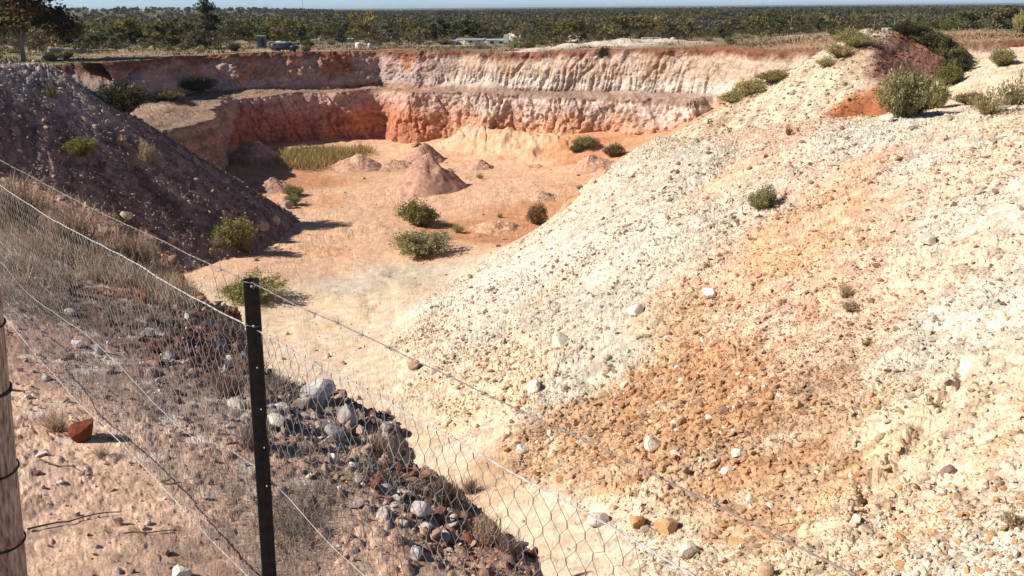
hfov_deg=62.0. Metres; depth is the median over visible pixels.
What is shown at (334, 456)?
rock
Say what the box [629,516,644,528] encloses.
rock
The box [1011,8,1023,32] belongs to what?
bush
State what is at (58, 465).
fallen twig
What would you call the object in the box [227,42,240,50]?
bush
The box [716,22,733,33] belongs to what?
tree
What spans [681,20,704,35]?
tree
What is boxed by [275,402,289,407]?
rock
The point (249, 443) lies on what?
grass tuft
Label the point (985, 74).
pale rubble slope
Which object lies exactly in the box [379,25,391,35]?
tree
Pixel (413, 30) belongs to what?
tree
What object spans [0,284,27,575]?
wooden post
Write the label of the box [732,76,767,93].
bush
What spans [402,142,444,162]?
dirt mound
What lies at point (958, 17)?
tree
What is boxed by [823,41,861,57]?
bush
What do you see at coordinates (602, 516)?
rock
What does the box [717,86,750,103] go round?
bush
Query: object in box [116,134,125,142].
bush
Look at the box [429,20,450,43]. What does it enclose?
tree
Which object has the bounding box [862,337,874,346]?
bush
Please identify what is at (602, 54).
bush
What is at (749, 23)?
tree
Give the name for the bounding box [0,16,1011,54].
undergrowth
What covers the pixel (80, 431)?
rock
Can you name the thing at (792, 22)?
tree
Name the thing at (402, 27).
tree
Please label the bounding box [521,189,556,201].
dirt mound
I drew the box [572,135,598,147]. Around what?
bush
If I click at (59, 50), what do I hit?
shed
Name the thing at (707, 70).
quarry wall
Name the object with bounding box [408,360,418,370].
rock
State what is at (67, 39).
tree
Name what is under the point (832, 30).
bush
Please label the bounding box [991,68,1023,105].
bush
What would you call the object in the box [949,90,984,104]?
bush
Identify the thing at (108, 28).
tree
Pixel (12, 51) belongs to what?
bush
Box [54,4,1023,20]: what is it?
distant bushland
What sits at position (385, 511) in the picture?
rock
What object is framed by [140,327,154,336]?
rock
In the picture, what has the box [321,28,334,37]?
tree
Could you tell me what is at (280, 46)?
parked car
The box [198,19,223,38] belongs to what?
tree
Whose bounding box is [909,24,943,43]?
bush
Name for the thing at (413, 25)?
tree
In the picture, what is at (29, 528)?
fallen twig
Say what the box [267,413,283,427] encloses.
rock
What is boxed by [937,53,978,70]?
bush
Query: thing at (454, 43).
shed
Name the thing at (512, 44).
bush
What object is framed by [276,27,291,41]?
tree
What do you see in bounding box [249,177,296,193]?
dirt mound
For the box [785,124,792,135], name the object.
bush
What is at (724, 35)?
bush
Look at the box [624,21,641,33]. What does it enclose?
tree
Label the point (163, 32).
tree
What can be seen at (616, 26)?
tree
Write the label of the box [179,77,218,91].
bush
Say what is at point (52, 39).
tree
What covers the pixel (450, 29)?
tree
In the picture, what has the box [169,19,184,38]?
tree
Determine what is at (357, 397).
pit gravel
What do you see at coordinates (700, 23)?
tree
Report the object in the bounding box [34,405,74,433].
grass tuft
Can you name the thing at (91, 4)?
sky
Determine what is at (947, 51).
bush
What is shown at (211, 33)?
tree
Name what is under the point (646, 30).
tree
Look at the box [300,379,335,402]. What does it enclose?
rock
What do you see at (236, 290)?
bush
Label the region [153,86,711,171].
quarry wall
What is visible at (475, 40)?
shed
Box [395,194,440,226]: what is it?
bush
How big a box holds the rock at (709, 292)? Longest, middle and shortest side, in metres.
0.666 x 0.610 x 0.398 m
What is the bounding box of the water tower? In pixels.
[504,34,508,43]
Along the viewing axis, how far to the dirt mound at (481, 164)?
110.59 m
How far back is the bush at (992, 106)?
39.44 m
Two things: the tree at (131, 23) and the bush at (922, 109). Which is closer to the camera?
the bush at (922, 109)
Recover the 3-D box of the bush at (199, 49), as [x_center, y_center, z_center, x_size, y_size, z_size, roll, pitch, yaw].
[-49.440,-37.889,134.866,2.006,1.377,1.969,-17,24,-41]
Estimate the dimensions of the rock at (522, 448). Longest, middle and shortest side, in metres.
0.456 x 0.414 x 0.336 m
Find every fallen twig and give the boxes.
[27,511,120,529]
[40,459,79,470]
[124,529,184,533]
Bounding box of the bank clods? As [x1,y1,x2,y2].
[54,193,540,575]
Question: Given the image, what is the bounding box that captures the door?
[261,38,264,47]
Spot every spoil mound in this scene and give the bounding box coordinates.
[456,40,472,44]
[503,33,522,42]
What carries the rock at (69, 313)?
on the ground at (78, 550)
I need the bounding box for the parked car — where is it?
[271,41,297,51]
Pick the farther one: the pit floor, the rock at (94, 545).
the pit floor
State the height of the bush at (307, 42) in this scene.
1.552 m
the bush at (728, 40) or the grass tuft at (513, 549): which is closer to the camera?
the grass tuft at (513, 549)
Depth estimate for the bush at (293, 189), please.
93.74 m
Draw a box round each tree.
[0,0,82,60]
[14,29,48,47]
[25,23,61,52]
[46,24,89,47]
[69,30,84,43]
[78,37,92,47]
[85,25,109,46]
[91,36,99,45]
[104,22,121,31]
[104,26,127,32]
[107,33,124,51]
[108,26,142,47]
[112,18,144,37]
[123,20,151,44]
[136,22,171,50]
[153,21,180,45]
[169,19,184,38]
[173,19,194,40]
[181,28,221,49]
[185,29,214,48]
[192,0,220,37]
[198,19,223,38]
[215,19,239,42]
[231,17,259,41]
[245,20,268,41]
[247,32,265,41]
[261,19,298,40]
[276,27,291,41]
[279,25,304,33]
[287,20,310,42]
[306,25,327,41]
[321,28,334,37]
[331,22,353,35]
[333,20,355,31]
[334,23,348,45]
[344,11,376,38]
[348,22,369,39]
[363,29,392,46]
[371,23,394,35]
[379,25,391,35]
[383,26,402,41]
[395,22,413,39]
[404,27,426,42]
[405,23,427,39]
[418,26,430,39]
[427,21,452,34]
[427,24,446,33]
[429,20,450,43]
[437,22,454,36]
[453,20,480,37]
[464,20,486,37]
[475,20,502,37]
[490,29,501,38]
[511,28,525,38]
[527,29,541,36]
[533,20,566,41]
[536,21,547,40]
[551,21,572,42]
[565,18,586,35]
[569,20,586,42]
[585,24,594,32]
[598,15,630,39]
[603,17,629,37]
[621,16,652,38]
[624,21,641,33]
[631,24,652,38]
[645,20,668,38]
[654,15,669,37]
[668,26,685,37]
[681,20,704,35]
[694,20,717,32]
[694,21,707,38]
[711,23,728,37]
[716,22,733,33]
[730,18,744,30]
[734,20,761,34]
[749,11,786,32]
[754,16,779,33]
[783,15,802,32]
[792,16,827,31]
[815,20,837,30]
[842,18,856,30]
[857,15,876,29]
[877,24,894,28]
[932,17,948,30]
[948,10,980,29]
[954,11,978,25]
[970,16,987,29]
[976,9,1017,27]
[983,6,1010,28]
[998,5,1023,28]
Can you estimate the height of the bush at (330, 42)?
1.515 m
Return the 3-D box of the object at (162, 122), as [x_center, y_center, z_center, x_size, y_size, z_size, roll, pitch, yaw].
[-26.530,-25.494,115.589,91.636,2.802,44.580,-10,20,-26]
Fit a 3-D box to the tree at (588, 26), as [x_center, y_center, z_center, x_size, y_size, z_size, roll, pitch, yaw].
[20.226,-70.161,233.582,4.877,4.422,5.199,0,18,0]
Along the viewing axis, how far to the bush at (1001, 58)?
79.47 m
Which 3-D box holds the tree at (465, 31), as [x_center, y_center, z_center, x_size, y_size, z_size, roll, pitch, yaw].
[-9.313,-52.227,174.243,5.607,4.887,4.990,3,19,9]
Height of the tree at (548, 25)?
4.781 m
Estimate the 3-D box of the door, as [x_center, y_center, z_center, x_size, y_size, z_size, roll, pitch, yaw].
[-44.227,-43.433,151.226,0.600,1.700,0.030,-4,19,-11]
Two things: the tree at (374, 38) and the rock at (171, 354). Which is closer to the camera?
the rock at (171, 354)
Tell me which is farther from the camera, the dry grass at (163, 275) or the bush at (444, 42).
the bush at (444, 42)
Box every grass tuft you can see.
[0,167,53,227]
[32,196,98,251]
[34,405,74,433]
[88,440,116,458]
[93,229,162,270]
[211,364,248,397]
[229,413,277,451]
[359,425,399,457]
[422,472,466,508]
[458,472,484,494]
[465,507,511,546]
[495,531,529,559]
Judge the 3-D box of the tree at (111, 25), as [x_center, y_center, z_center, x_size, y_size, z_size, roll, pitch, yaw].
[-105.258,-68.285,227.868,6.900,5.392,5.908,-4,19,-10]
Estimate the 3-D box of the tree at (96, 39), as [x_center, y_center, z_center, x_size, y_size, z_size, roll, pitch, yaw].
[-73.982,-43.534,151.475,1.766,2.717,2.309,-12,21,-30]
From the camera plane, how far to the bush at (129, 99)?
74.36 m
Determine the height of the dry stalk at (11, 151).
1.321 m
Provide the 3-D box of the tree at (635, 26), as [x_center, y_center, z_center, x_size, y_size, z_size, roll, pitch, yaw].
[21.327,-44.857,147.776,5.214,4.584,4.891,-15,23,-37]
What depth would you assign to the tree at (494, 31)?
212.43 m
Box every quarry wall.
[49,39,1023,125]
[81,46,822,103]
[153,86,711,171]
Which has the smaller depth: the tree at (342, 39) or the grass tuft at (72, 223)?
the grass tuft at (72, 223)
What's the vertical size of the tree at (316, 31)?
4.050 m
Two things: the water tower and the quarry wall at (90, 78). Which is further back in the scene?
the water tower
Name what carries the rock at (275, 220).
on the dark rubble slope at (169, 176)
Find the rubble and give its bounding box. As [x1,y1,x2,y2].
[407,297,1023,575]
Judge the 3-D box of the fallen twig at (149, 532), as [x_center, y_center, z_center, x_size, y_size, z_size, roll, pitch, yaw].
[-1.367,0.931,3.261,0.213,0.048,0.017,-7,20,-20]
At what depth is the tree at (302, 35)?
170.97 m
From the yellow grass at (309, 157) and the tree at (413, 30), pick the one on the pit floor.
the yellow grass at (309, 157)
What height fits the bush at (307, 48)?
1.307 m
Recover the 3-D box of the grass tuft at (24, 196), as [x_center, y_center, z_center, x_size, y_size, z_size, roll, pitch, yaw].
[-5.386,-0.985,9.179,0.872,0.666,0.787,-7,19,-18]
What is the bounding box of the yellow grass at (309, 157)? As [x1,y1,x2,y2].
[230,143,377,170]
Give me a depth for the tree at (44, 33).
176.96 m
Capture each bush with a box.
[6,47,18,52]
[42,52,59,60]
[45,80,55,97]
[58,52,73,58]
[60,132,98,156]
[91,77,155,113]
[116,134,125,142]
[136,138,154,164]
[154,89,184,99]
[164,45,175,50]
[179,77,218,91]
[194,45,205,51]
[208,213,257,247]
[210,234,227,247]
[213,266,290,303]
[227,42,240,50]
[241,242,252,252]
[281,184,303,194]
[283,192,301,203]
[300,40,314,45]
[300,44,311,50]
[326,39,335,44]
[388,226,455,257]
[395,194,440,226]
[435,38,454,44]
[451,222,464,232]
[458,35,474,38]
[474,42,483,48]
[476,172,483,178]
[505,39,521,47]
[521,40,535,47]
[523,197,547,223]
[568,142,580,151]
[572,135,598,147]
[596,44,609,58]
[602,141,626,157]
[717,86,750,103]
[720,31,731,38]
[723,36,736,43]
[732,33,743,38]
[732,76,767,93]
[745,184,777,210]
[752,68,789,81]
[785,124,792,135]
[817,57,836,66]
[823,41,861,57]
[827,27,844,34]
[829,25,881,46]
[838,281,853,297]
[838,299,862,312]
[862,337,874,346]
[871,56,937,117]
[891,21,931,35]
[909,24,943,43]
[915,101,930,113]
[919,31,955,50]
[925,75,952,110]
[928,35,965,58]
[934,56,966,85]
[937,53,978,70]
[939,21,957,30]
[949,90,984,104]
[964,82,1011,114]
[986,44,1017,65]
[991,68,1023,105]
[1000,504,1023,529]
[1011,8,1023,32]
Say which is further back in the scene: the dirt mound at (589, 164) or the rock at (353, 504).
the dirt mound at (589, 164)
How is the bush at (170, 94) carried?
on the quarry wall at (90, 78)
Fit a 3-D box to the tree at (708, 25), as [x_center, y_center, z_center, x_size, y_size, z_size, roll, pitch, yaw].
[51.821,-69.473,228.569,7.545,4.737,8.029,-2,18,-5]
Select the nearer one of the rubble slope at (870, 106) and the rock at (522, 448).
the rock at (522, 448)
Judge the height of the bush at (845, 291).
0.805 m
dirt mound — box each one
[229,142,279,165]
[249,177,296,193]
[331,154,381,171]
[379,159,411,171]
[388,153,467,197]
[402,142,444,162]
[467,159,493,169]
[469,220,521,235]
[521,164,542,170]
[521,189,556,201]
[557,192,580,213]
[569,155,614,174]
[591,165,610,182]
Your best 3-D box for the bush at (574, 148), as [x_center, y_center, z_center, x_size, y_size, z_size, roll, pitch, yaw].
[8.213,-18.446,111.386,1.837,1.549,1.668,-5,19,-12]
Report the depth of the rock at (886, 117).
44.37 m
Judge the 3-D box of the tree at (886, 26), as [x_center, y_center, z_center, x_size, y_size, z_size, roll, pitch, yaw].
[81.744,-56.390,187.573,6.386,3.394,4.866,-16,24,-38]
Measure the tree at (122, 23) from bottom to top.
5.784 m
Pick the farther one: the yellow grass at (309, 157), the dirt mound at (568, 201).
the yellow grass at (309, 157)
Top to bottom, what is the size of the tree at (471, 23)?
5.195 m
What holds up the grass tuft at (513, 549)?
on the ground at (78, 550)
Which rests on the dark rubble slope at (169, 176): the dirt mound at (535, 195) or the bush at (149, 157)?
the bush at (149, 157)
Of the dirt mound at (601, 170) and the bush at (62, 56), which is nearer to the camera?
the dirt mound at (601, 170)
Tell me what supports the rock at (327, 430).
on the ground at (78, 550)
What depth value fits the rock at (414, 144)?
125.20 m
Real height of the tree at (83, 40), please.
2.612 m
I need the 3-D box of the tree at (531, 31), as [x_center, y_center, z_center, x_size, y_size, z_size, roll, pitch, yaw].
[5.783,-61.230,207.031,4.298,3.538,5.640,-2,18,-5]
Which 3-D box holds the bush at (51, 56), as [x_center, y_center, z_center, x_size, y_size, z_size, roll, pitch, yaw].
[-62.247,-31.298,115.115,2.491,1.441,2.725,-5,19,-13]
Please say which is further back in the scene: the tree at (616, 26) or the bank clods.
the tree at (616, 26)
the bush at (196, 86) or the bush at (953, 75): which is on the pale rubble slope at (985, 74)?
the bush at (953, 75)
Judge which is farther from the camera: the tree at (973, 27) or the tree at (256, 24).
the tree at (256, 24)
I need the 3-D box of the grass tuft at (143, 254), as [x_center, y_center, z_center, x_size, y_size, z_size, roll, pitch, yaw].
[-3.807,-0.387,8.584,0.519,0.455,0.580,12,22,33]
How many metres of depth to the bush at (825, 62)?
83.53 m
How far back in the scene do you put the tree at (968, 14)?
145.18 m
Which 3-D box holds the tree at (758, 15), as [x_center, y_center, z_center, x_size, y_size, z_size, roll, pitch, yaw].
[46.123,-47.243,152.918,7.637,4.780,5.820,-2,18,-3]
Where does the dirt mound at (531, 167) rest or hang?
on the pit floor
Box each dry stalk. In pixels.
[0,122,23,191]
[210,258,222,319]
[218,260,242,335]
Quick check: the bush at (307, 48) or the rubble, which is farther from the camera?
the bush at (307, 48)
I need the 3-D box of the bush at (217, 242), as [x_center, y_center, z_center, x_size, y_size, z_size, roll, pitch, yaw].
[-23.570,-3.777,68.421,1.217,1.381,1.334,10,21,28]
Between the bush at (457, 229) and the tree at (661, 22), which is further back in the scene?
the tree at (661, 22)
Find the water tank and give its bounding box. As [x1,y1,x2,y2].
[355,42,360,47]
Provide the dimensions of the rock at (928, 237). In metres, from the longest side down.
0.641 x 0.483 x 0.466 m
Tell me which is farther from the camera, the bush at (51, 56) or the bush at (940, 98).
the bush at (51, 56)
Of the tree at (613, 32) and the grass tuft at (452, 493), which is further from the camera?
the tree at (613, 32)
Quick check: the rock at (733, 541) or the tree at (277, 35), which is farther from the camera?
the tree at (277, 35)
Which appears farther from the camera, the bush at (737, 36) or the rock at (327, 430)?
the bush at (737, 36)
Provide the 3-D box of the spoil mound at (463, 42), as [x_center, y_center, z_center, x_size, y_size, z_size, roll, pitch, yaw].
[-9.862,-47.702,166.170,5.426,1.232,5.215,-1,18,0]
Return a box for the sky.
[17,0,1023,10]
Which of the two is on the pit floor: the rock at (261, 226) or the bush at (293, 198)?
the bush at (293, 198)
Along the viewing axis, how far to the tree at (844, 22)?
166.51 m
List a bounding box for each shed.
[49,48,85,53]
[249,35,266,47]
[336,38,354,42]
[438,40,456,44]
[456,38,484,44]
[486,39,509,45]
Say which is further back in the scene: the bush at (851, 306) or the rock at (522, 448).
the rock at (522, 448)
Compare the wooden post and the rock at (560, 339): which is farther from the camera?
the rock at (560, 339)
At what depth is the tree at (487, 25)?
212.32 m
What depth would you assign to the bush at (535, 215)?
83.54 m
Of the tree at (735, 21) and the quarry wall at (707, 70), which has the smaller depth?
the quarry wall at (707, 70)
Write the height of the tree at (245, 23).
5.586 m
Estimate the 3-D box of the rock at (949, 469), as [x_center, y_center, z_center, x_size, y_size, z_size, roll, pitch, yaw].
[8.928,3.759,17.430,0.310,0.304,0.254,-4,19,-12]
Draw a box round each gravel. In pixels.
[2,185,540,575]
[190,112,710,575]
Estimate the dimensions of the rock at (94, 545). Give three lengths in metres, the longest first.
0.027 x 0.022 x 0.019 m
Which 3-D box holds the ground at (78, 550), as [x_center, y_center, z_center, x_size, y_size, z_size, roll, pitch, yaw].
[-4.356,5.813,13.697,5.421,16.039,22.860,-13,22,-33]
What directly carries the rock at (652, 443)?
on the pale rubble slope at (985, 74)
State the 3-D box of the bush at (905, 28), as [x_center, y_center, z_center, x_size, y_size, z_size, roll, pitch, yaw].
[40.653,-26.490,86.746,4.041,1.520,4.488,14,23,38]
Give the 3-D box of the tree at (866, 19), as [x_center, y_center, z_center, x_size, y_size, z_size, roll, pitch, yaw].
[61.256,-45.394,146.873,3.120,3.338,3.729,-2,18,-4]
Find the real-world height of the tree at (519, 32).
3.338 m
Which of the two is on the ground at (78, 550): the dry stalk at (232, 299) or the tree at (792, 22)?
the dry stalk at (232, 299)
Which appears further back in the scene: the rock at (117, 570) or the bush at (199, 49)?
the bush at (199, 49)
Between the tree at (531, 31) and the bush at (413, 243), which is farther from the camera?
the tree at (531, 31)
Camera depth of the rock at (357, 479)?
3.96 m
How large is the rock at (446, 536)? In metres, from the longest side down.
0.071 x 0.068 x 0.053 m
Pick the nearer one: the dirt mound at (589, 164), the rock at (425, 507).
the rock at (425, 507)
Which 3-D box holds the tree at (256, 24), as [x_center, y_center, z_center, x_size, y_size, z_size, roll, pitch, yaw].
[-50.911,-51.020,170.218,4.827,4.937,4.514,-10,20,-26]
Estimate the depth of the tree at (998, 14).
135.89 m
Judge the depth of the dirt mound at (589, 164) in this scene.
102.81 m
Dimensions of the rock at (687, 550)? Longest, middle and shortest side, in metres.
0.603 x 0.423 x 0.406 m
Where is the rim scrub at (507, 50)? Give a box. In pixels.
[0,27,1023,65]
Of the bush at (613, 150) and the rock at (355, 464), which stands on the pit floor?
the bush at (613, 150)
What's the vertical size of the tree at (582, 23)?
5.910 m
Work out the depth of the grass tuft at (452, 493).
4.06 m
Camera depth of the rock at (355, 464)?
4.23 m
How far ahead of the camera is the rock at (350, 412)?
5.09 m
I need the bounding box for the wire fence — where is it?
[0,159,860,575]
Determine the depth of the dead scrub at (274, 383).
6.01 m
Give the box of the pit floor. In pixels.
[184,96,725,575]
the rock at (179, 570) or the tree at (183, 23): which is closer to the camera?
the rock at (179, 570)
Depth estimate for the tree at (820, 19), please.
169.52 m
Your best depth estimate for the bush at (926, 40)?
84.92 m
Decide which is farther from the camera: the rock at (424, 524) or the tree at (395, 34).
the tree at (395, 34)
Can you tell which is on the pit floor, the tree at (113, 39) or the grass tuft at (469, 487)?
the grass tuft at (469, 487)
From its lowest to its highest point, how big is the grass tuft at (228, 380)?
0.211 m
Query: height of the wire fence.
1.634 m
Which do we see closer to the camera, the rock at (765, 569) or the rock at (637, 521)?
the rock at (765, 569)
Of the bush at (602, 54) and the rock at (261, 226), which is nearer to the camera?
the rock at (261, 226)
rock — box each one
[64,308,76,315]
[68,418,92,442]
[91,543,97,548]
[98,227,107,233]
[113,567,121,573]
[120,211,132,219]
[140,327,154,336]
[162,351,174,359]
[167,237,175,244]
[172,565,191,575]
[254,221,269,231]
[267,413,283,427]
[269,216,279,225]
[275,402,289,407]
[284,200,294,208]
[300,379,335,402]
[324,424,344,442]
[330,453,336,460]
[337,403,359,426]
[348,462,358,468]
[348,496,364,507]
[352,475,363,483]
[375,506,388,519]
[391,494,400,501]
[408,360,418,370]
[410,142,420,146]
[410,500,429,517]
[410,545,421,560]
[418,521,432,529]
[433,505,448,515]
[439,530,450,542]
[516,444,528,453]
[526,380,539,392]
[552,331,568,347]
[587,512,608,526]
[627,304,643,315]
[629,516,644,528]
[644,435,660,451]
[653,518,677,534]
[678,541,698,559]
[702,288,715,297]
[719,406,728,414]
[728,536,748,548]
[757,562,773,575]
[878,114,893,121]
[918,231,935,245]
[940,464,956,478]
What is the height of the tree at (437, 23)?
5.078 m
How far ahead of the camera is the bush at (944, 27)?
130.62 m
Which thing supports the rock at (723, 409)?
on the pale rubble slope at (985, 74)
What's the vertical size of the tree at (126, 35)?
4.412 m
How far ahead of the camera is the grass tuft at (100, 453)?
3.84 m
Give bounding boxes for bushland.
[1,10,1023,37]
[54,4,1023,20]
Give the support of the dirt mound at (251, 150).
on the pit floor
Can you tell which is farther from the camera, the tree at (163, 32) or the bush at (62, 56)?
the tree at (163, 32)
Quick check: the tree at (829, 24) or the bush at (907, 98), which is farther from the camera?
the tree at (829, 24)
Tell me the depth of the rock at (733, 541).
18.25 m
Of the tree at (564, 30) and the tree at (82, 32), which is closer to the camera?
the tree at (564, 30)
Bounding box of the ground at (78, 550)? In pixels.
[0,177,542,575]
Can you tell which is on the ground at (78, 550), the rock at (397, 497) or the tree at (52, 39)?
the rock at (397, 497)
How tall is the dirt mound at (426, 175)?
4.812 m
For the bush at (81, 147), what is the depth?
65.95 m
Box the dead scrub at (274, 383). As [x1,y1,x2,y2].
[1,263,492,521]
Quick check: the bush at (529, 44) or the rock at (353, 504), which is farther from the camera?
the bush at (529, 44)
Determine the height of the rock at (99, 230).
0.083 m
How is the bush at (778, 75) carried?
on the rubble slope at (870, 106)
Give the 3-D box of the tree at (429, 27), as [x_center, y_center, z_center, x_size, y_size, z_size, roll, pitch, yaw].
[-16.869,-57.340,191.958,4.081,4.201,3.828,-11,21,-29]
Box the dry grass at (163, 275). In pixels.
[0,178,204,309]
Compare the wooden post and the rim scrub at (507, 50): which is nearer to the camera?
the wooden post
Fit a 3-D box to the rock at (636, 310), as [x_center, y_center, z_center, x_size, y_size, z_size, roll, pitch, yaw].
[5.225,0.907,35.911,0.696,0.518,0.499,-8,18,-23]
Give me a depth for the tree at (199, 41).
144.82 m
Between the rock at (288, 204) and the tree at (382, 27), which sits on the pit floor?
the rock at (288, 204)
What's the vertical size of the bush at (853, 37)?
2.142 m
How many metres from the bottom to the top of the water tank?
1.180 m
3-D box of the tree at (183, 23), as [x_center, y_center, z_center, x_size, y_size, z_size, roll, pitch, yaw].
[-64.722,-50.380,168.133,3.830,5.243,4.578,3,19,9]
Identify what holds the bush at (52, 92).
on the dark rubble slope at (169, 176)
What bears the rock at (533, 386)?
on the pale rubble slope at (985, 74)
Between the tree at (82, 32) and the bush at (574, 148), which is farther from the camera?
the tree at (82, 32)
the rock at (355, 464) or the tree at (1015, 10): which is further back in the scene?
the tree at (1015, 10)
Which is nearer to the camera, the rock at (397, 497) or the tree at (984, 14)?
the rock at (397, 497)
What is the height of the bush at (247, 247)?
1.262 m
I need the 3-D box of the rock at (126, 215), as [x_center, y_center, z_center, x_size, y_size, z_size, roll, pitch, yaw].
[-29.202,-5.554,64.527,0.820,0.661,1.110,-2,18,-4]
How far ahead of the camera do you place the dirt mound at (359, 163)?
109.42 m
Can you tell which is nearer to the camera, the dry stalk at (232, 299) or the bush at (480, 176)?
the dry stalk at (232, 299)
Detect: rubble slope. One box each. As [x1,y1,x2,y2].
[0,62,298,272]
[391,46,1023,575]
[585,29,972,184]
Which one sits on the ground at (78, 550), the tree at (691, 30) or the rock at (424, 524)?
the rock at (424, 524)
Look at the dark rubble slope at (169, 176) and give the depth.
68.39 m
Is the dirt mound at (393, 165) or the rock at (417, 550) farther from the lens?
the dirt mound at (393, 165)
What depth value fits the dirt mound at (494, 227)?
81.81 m
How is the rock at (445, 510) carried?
on the ground at (78, 550)
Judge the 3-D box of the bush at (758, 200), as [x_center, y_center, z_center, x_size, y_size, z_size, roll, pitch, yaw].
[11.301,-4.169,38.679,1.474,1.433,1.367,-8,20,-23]
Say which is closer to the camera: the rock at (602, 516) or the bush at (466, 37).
the rock at (602, 516)
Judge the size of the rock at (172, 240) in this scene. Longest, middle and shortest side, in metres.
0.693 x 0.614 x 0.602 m
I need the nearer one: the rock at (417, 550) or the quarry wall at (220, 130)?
the rock at (417, 550)
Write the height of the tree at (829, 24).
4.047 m
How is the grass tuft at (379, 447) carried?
on the ground at (78, 550)
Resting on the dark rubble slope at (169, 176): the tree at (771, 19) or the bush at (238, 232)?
the bush at (238, 232)
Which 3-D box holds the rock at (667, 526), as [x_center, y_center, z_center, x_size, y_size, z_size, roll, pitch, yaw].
[3.756,5.681,20.449,0.509,0.452,0.535,-13,22,-33]
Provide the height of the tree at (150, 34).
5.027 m
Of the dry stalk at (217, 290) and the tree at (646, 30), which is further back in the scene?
the tree at (646, 30)
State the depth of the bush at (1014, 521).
14.75 m

